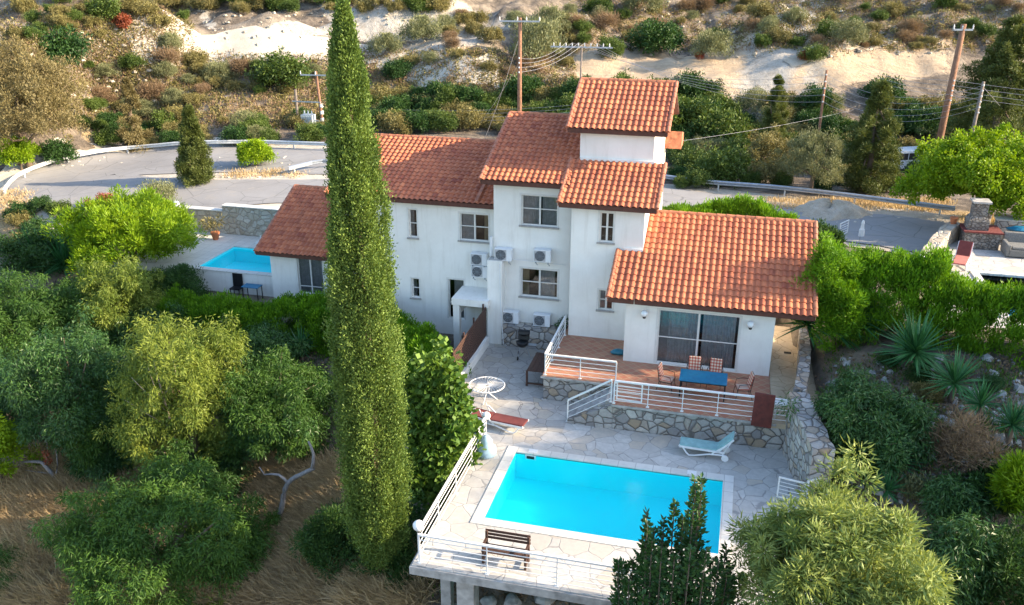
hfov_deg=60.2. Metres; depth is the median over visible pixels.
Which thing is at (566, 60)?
shrub
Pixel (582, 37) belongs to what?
shrub
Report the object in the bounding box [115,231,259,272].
neighbour deck
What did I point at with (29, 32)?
shrub
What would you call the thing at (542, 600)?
rock
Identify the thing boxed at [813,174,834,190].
shrub
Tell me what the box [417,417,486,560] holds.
railing
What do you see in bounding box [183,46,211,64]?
shrub
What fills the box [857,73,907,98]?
shrub
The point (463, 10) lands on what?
dry bush
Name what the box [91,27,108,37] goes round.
shrub
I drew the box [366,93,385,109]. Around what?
shrub
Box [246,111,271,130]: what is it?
shrub
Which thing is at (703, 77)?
power line
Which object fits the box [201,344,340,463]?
acacia tree
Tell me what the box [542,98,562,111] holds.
shrub
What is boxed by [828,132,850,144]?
shrub
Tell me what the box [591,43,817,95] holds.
power line
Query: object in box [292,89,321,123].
transformer
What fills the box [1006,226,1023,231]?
blue cover
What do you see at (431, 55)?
shrub
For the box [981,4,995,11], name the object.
olive tree
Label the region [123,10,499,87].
dirt track
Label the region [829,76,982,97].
power line
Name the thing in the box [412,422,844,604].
pool deck
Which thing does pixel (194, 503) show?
acacia tree
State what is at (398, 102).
shrub
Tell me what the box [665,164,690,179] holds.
shrub
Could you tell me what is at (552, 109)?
shrub
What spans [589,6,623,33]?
dry bush
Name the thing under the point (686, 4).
dry bush
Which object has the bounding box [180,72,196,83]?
olive tree
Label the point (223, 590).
shrub
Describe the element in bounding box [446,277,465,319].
patio door
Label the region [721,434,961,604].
pale acacia
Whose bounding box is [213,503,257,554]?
oleander bush
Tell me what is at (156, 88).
dry bush
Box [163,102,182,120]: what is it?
shrub
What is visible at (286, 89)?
shrub
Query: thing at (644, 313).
wall lamp
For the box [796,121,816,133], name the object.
shrub
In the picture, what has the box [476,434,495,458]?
wrapped urn
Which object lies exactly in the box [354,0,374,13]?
shrub
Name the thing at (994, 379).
shrub
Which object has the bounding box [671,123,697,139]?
shrub
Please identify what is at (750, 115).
shrub
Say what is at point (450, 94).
shrub
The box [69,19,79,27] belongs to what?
shrub
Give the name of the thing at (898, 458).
yucca
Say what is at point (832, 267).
green shrub
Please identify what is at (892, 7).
shrub
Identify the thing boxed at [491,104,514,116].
shrub
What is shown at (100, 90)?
dry bush
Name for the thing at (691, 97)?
shrub
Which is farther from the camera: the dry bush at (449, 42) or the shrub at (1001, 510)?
the dry bush at (449, 42)
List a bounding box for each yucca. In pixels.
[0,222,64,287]
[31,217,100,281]
[288,325,317,361]
[777,284,904,351]
[837,440,900,488]
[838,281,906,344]
[858,433,930,480]
[864,467,908,511]
[868,306,961,379]
[914,346,985,402]
[957,377,1006,426]
[981,396,1023,446]
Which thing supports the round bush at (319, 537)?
on the hillside
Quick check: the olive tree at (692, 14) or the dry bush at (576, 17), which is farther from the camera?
the olive tree at (692, 14)
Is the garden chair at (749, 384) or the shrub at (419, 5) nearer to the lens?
the garden chair at (749, 384)
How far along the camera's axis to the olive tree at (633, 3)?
107.51 m
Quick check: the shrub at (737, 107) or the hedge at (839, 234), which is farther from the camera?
the shrub at (737, 107)
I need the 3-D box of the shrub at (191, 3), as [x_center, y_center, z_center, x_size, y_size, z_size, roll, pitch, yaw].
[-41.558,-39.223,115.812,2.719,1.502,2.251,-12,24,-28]
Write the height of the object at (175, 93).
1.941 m
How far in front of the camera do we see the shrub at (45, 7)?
81.69 m
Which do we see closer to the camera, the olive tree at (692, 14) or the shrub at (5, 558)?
the shrub at (5, 558)
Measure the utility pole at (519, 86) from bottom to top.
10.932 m
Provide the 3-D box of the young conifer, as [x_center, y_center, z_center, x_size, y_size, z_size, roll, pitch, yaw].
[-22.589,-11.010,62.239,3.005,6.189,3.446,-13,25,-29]
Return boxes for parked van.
[893,146,922,168]
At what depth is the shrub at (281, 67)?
83.45 m
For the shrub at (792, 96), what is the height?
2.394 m
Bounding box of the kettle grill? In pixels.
[516,329,536,359]
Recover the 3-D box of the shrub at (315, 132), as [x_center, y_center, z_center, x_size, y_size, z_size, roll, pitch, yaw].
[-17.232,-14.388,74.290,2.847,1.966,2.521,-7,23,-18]
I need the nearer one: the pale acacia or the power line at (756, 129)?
the pale acacia
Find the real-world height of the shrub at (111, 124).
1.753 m
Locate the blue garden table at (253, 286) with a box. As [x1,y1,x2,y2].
[241,283,262,300]
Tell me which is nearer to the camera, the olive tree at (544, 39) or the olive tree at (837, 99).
the olive tree at (837, 99)
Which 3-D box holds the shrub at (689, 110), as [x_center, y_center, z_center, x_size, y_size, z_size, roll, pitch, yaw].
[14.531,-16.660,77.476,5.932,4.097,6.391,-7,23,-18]
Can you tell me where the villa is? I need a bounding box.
[253,77,817,375]
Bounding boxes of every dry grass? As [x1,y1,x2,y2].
[0,167,1009,225]
[0,436,440,604]
[0,443,437,604]
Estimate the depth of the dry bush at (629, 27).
105.38 m
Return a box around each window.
[406,207,418,239]
[410,277,420,299]
[457,211,489,243]
[518,266,558,301]
[519,193,558,229]
[596,210,615,244]
[596,288,613,312]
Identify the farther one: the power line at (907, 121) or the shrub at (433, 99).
the shrub at (433, 99)
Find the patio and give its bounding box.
[465,343,572,432]
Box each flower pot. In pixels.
[197,213,224,239]
[950,216,958,223]
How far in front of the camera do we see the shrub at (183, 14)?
113.42 m
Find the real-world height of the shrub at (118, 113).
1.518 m
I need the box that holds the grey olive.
[773,122,852,193]
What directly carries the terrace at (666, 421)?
on the pool deck at (756, 472)
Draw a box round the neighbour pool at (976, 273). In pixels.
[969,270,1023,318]
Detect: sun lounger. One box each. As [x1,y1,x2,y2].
[471,402,528,433]
[678,431,735,461]
[951,240,973,270]
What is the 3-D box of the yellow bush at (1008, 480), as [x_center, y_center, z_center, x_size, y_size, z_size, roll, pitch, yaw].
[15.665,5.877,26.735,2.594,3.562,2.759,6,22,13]
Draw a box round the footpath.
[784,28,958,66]
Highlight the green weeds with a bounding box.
[215,317,1023,603]
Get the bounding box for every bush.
[0,213,71,278]
[0,409,44,482]
[63,441,143,500]
[91,84,111,98]
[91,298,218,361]
[94,192,114,203]
[105,93,117,101]
[111,13,132,28]
[111,460,168,492]
[135,76,167,99]
[135,587,234,604]
[141,263,214,297]
[142,440,262,502]
[143,440,182,459]
[150,44,184,63]
[192,81,212,93]
[202,313,260,359]
[212,529,278,589]
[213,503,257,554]
[226,55,251,74]
[235,137,279,166]
[286,496,369,584]
[348,515,431,579]
[384,544,422,594]
[403,487,428,531]
[441,36,461,47]
[442,28,460,40]
[453,6,471,15]
[501,63,517,76]
[515,54,535,68]
[527,50,550,63]
[532,63,543,73]
[567,13,586,25]
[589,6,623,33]
[625,25,636,30]
[647,14,666,23]
[675,0,697,10]
[693,51,704,59]
[695,0,716,11]
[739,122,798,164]
[742,16,762,31]
[774,362,939,481]
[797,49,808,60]
[808,33,827,42]
[826,411,901,477]
[894,15,926,34]
[894,28,918,43]
[898,507,1013,604]
[899,470,938,505]
[915,464,996,532]
[918,405,1015,472]
[924,469,944,480]
[934,29,954,39]
[955,456,1023,516]
[962,513,1023,604]
[984,448,1023,534]
[989,0,1013,7]
[1011,2,1023,10]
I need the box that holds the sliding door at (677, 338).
[653,308,742,371]
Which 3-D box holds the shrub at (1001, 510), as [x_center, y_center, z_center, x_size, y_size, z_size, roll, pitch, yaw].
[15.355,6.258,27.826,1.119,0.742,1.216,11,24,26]
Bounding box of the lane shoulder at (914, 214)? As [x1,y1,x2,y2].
[663,184,992,253]
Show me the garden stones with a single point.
(1019, 387)
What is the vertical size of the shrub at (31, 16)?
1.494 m
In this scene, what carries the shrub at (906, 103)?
on the hillside
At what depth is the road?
65.39 m
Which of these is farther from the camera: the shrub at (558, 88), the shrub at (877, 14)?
the shrub at (877, 14)
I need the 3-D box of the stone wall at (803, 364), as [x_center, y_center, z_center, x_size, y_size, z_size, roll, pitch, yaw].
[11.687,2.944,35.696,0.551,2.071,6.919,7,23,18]
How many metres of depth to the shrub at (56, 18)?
80.90 m
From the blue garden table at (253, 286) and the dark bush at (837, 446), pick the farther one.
the blue garden table at (253, 286)
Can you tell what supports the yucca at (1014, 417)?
on the hillside
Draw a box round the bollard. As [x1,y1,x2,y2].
[858,220,864,236]
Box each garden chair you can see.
[656,362,675,393]
[686,355,702,386]
[706,357,722,385]
[733,371,754,400]
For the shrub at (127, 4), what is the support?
on the hillside
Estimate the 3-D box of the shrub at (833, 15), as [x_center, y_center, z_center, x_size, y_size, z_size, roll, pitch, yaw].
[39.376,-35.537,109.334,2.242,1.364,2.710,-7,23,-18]
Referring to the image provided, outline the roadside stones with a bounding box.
[41,156,945,222]
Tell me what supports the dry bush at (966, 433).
on the hillside
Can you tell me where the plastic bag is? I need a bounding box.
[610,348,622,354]
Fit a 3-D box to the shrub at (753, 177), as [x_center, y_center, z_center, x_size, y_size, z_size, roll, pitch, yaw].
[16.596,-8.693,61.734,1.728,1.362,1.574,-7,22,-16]
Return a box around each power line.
[431,105,568,110]
[485,42,517,136]
[574,43,820,79]
[584,45,824,84]
[585,43,823,90]
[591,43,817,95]
[597,43,785,101]
[669,112,842,142]
[824,95,978,115]
[824,102,978,121]
[827,82,980,103]
[828,90,977,109]
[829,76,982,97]
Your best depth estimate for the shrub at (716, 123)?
74.42 m
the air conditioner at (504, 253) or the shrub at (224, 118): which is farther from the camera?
the shrub at (224, 118)
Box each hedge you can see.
[153,282,353,359]
[375,305,471,388]
[662,192,799,218]
[810,217,846,252]
[822,241,955,354]
[927,269,1023,369]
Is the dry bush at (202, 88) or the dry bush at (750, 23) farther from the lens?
the dry bush at (750, 23)
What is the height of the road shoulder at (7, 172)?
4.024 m
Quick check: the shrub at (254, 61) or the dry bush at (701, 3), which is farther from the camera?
the dry bush at (701, 3)
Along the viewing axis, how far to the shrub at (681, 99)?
78.95 m
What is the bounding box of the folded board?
[751,392,775,428]
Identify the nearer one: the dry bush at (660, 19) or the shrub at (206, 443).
the shrub at (206, 443)
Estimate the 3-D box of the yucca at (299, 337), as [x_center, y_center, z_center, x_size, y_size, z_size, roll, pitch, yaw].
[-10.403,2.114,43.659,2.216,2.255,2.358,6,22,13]
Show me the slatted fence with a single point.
(473, 345)
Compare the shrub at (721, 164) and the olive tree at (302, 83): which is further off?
the olive tree at (302, 83)
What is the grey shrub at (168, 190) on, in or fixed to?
on the hillside
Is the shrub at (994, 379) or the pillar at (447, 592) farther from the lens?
the shrub at (994, 379)
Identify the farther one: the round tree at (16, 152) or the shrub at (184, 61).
the shrub at (184, 61)
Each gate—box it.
[616,382,642,402]
[776,476,805,501]
[839,220,848,233]
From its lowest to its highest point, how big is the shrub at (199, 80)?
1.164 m
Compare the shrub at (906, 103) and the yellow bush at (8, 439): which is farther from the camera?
the shrub at (906, 103)
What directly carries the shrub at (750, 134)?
on the hillside
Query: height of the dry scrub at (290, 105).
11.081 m
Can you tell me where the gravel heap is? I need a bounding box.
[793,198,873,220]
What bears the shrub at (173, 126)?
on the hillside
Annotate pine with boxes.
[0,26,93,168]
[755,73,793,158]
[821,78,903,196]
[916,13,1023,144]
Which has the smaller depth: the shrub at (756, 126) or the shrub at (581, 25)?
the shrub at (756, 126)
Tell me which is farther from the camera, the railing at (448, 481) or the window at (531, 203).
the window at (531, 203)
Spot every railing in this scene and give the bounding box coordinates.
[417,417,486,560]
[418,533,810,603]
[543,316,616,383]
[566,379,612,421]
[612,380,788,420]
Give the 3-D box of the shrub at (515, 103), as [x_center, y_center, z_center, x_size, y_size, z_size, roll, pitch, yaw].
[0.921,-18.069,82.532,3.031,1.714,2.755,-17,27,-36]
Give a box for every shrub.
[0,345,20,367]
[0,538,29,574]
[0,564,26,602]
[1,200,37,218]
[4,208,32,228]
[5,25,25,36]
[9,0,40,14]
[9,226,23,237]
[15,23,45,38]
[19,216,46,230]
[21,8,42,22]
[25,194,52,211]
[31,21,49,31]
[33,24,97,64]
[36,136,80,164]
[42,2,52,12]
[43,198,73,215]
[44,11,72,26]
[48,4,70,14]
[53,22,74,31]
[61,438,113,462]
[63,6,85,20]
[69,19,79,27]
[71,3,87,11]
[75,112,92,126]
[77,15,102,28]
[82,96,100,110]
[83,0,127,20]
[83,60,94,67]
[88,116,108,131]
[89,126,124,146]
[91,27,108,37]
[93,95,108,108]
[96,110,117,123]
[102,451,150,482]
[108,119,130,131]
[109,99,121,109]
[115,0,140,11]
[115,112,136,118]
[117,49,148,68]
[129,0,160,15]
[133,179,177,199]
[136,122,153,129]
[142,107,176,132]
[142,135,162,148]
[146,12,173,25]
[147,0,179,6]
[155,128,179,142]
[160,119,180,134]
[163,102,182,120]
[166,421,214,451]
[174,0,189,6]
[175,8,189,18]
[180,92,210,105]
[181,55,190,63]
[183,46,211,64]
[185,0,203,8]
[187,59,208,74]
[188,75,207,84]
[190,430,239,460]
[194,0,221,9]
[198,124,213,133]
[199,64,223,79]
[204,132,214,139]
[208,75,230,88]
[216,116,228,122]
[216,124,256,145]
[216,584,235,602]
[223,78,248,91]
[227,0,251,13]
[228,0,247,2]
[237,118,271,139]
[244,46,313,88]
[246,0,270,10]
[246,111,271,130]
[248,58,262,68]
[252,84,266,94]
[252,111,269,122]
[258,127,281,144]
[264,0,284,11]
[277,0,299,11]
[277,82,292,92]
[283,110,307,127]
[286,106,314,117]
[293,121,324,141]
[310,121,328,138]
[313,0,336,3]
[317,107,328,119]
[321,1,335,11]
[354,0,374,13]
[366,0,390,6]
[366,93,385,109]
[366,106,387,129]
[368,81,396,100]
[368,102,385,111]
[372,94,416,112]
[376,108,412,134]
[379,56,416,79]
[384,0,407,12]
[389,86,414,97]
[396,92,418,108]
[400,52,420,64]
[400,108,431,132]
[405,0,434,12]
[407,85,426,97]
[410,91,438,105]
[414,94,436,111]
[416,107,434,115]
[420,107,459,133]
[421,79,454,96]
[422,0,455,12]
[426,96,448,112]
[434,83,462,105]
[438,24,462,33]
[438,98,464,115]
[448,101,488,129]
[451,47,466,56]
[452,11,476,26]
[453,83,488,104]
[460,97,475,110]
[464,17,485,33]
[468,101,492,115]
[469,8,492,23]
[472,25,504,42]
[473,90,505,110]
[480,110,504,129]
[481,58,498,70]
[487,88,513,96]
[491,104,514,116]
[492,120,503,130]
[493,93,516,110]
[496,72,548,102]
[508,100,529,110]
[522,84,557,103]
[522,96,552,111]
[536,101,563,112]
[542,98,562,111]
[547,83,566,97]
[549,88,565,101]
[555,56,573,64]
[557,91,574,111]
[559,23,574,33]
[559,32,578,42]
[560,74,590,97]
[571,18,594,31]
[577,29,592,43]
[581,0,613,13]
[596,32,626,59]
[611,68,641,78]
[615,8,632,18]
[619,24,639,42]
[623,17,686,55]
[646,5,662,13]
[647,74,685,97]
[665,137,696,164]
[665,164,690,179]
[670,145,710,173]
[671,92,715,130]
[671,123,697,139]
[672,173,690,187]
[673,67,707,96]
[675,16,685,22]
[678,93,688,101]
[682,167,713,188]
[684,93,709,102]
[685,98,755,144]
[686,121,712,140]
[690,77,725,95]
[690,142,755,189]
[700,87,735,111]
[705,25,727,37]
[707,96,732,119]
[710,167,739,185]
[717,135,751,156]
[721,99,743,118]
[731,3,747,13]
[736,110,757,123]
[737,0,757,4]
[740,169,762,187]
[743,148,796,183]
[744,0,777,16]
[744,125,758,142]
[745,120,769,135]
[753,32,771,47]
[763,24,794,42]
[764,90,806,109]
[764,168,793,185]
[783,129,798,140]
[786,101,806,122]
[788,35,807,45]
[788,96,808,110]
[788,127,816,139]
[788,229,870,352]
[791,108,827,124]
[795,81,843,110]
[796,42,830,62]
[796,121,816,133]
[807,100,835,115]
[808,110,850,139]
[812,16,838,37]
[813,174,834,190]
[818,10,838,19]
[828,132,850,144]
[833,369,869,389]
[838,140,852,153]
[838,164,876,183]
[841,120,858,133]
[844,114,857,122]
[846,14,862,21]
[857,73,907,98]
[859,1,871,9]
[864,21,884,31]
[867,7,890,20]
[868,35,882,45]
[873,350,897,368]
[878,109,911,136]
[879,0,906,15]
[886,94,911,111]
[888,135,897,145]
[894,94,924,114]
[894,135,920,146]
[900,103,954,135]
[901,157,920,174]
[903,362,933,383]
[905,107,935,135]
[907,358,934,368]
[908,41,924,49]
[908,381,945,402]
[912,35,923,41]
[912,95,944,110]
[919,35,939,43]
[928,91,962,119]
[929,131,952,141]
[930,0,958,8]
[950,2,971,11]
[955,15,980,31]
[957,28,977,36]
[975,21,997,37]
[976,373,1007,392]
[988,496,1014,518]
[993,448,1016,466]
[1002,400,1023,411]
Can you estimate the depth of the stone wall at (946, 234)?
46.85 m
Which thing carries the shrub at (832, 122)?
on the hillside
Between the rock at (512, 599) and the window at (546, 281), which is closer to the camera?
the rock at (512, 599)
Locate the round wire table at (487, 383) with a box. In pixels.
[469,376,504,404]
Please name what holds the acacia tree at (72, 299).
on the hillside
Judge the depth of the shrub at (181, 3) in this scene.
116.87 m
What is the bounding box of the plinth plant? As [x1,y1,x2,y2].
[554,314,568,329]
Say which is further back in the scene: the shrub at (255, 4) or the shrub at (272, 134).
the shrub at (255, 4)
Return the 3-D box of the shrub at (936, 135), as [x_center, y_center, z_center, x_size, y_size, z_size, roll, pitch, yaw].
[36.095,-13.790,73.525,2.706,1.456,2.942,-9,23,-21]
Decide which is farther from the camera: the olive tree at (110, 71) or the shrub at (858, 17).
the shrub at (858, 17)
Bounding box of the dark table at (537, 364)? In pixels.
[526,352,551,385]
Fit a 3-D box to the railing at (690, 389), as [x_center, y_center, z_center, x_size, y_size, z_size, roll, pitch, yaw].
[7.073,3.704,32.794,6.700,0.998,0.120,6,22,13]
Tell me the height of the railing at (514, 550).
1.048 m
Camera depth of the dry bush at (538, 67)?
87.00 m
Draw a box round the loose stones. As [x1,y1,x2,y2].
[1,0,1010,125]
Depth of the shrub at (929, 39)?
86.65 m
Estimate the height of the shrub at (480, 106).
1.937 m
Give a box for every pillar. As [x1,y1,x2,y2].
[440,579,456,604]
[456,582,478,604]
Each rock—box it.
[479,595,496,604]
[504,592,521,604]
[534,596,555,604]
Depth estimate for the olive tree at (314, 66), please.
87.31 m
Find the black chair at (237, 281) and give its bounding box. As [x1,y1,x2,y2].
[229,273,242,295]
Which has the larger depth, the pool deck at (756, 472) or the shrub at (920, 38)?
the shrub at (920, 38)
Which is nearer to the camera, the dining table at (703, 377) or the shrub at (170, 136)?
the dining table at (703, 377)
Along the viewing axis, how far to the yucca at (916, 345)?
32.48 m
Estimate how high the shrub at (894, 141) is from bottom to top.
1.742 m
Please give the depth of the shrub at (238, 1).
115.76 m
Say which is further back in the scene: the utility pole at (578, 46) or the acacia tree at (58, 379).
the utility pole at (578, 46)
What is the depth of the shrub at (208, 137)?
73.56 m
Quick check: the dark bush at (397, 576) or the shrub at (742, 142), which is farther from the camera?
the shrub at (742, 142)
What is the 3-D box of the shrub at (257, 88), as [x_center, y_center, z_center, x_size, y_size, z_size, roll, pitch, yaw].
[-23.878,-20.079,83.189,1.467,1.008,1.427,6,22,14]
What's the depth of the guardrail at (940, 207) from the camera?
57.17 m
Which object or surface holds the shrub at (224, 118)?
on the hillside
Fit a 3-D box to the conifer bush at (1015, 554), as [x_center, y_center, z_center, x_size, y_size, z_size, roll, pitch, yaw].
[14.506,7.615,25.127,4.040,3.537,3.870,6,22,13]
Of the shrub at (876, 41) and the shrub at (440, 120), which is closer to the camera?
the shrub at (440, 120)
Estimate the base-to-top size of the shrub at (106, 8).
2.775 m
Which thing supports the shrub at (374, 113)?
on the hillside
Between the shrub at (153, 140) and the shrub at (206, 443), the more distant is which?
the shrub at (153, 140)
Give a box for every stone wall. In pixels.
[782,392,835,497]
[793,328,810,392]
[922,221,959,251]
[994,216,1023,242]
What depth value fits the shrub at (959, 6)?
106.07 m
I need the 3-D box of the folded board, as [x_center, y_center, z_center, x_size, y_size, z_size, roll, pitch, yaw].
[9.135,3.924,32.132,0.750,1.359,0.119,6,22,13]
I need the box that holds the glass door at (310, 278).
[295,258,324,293]
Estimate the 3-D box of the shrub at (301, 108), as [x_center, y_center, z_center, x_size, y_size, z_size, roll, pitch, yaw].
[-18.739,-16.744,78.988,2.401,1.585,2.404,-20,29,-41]
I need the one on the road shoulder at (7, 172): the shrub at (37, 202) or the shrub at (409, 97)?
the shrub at (37, 202)
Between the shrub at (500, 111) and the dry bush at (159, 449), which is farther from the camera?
the shrub at (500, 111)
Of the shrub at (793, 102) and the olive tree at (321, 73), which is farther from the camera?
the olive tree at (321, 73)
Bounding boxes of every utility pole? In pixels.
[300,71,325,122]
[499,16,539,110]
[551,43,612,76]
[815,70,827,147]
[936,24,973,139]
[971,81,984,131]
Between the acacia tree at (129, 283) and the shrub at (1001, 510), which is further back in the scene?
the acacia tree at (129, 283)
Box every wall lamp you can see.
[641,310,647,318]
[747,321,754,329]
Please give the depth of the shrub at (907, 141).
71.97 m
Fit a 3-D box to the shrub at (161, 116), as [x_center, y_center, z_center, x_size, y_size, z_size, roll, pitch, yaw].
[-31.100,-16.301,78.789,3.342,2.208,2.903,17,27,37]
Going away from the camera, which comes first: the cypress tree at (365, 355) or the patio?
the cypress tree at (365, 355)
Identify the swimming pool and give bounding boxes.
[183,247,273,296]
[470,446,733,561]
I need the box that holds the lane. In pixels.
[662,188,946,252]
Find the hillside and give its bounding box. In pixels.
[0,0,1023,604]
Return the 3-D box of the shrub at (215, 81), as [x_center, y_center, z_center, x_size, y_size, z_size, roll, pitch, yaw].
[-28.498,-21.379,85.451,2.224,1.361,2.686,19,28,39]
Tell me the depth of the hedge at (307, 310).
44.65 m
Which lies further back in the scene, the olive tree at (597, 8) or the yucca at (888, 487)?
the olive tree at (597, 8)
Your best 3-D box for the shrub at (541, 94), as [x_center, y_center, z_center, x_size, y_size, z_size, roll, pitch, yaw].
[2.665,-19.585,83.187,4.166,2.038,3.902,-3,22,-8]
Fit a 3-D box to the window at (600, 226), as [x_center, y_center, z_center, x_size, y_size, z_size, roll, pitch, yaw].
[4.030,-3.201,37.603,0.783,1.462,0.256,6,22,13]
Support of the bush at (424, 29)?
on the hillside
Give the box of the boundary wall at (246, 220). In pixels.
[179,203,279,236]
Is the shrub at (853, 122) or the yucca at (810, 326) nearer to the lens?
the yucca at (810, 326)
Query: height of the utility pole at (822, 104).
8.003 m
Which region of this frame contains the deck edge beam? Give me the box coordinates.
[409,451,621,604]
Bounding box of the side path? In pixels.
[769,326,820,428]
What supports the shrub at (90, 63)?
on the hillside
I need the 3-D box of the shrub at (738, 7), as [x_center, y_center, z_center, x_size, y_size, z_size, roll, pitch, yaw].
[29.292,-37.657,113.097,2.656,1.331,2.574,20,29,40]
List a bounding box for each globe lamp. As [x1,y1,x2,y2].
[413,520,423,532]
[482,412,490,422]
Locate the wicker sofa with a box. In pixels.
[1000,231,1023,257]
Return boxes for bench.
[481,528,530,570]
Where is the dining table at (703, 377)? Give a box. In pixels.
[679,368,727,401]
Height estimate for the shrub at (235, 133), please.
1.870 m
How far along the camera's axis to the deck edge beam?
25.79 m
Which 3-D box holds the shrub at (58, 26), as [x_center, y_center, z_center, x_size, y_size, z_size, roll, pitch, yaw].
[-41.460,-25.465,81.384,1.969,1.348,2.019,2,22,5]
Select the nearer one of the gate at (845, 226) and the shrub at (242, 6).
the gate at (845, 226)
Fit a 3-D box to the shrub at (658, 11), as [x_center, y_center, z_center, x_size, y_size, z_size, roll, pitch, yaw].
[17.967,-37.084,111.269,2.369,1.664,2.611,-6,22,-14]
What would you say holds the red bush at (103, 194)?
on the hillside
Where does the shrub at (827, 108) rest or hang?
on the hillside
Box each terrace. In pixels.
[541,326,784,449]
[948,241,1023,327]
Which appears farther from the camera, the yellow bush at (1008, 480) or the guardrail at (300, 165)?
the guardrail at (300, 165)
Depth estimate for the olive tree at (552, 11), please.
93.99 m
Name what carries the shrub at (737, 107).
on the hillside
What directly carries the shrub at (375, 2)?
on the hillside
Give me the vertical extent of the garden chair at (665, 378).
1.055 m
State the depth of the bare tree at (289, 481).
34.63 m
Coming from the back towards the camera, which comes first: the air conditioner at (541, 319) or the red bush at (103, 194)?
the red bush at (103, 194)
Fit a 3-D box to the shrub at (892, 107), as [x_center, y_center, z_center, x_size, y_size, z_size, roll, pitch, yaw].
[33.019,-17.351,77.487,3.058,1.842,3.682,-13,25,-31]
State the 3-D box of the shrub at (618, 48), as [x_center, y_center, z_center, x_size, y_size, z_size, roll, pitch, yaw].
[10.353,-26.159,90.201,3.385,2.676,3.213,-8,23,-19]
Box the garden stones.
[825,353,1023,505]
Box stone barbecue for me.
[958,197,1003,250]
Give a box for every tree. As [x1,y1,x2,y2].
[0,135,42,169]
[0,265,105,362]
[0,299,143,460]
[0,354,51,446]
[16,408,70,479]
[22,437,288,604]
[38,183,211,281]
[43,277,120,351]
[44,379,142,473]
[72,254,169,351]
[91,309,275,466]
[92,62,121,77]
[102,328,187,471]
[116,76,157,153]
[131,98,158,117]
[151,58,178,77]
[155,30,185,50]
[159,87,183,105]
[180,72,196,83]
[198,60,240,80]
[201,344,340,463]
[215,316,312,381]
[215,380,335,470]
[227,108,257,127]
[245,124,267,139]
[254,357,330,413]
[259,441,314,520]
[289,78,309,88]
[307,63,321,73]
[313,69,325,78]
[317,0,416,574]
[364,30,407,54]
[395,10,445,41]
[400,334,486,508]
[401,434,459,511]
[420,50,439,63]
[430,14,456,28]
[501,9,529,24]
[507,14,568,63]
[530,2,572,33]
[549,41,566,54]
[562,2,577,13]
[589,4,612,17]
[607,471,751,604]
[620,0,669,12]
[685,10,699,19]
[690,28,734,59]
[690,138,713,152]
[691,133,708,142]
[705,137,727,156]
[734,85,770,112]
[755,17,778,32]
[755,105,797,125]
[762,14,778,23]
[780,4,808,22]
[783,121,801,131]
[824,92,846,110]
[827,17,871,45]
[888,121,1023,223]
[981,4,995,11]
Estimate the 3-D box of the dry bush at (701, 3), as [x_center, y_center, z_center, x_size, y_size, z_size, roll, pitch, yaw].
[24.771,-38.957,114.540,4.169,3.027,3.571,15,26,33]
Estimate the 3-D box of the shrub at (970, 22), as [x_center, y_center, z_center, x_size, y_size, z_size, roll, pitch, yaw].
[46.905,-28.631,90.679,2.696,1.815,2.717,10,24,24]
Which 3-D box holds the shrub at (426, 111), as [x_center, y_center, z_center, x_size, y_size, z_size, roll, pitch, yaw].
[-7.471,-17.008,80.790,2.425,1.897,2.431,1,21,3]
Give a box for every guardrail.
[2,140,328,193]
[288,159,326,171]
[665,175,955,214]
[994,212,1021,217]
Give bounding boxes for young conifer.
[173,102,216,187]
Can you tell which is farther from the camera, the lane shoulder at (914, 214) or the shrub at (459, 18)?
the shrub at (459, 18)
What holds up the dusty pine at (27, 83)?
on the hillside
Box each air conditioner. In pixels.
[470,251,487,266]
[471,265,486,280]
[494,246,512,264]
[503,309,519,324]
[533,247,551,265]
[533,312,550,328]
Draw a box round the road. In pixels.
[8,144,329,212]
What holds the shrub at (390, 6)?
on the hillside
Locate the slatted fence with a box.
[452,304,488,379]
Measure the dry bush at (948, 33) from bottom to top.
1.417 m
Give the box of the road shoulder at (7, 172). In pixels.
[0,136,329,228]
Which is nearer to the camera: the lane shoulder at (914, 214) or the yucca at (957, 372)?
the yucca at (957, 372)
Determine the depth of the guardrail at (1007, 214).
51.15 m
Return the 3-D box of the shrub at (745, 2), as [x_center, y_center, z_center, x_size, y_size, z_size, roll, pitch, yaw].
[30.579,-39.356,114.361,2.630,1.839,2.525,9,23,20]
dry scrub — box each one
[0,0,1023,133]
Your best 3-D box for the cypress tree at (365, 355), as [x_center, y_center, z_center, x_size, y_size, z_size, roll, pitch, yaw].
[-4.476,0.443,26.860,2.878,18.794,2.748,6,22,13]
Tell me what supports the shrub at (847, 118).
on the hillside
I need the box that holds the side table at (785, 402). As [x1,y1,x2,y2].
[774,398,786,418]
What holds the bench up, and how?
on the pool deck at (756, 472)
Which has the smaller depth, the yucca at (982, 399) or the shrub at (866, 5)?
the yucca at (982, 399)
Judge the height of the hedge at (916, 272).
5.075 m
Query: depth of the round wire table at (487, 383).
36.01 m
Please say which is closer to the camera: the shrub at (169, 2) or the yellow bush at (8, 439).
the yellow bush at (8, 439)
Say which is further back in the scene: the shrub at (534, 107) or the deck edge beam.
the shrub at (534, 107)

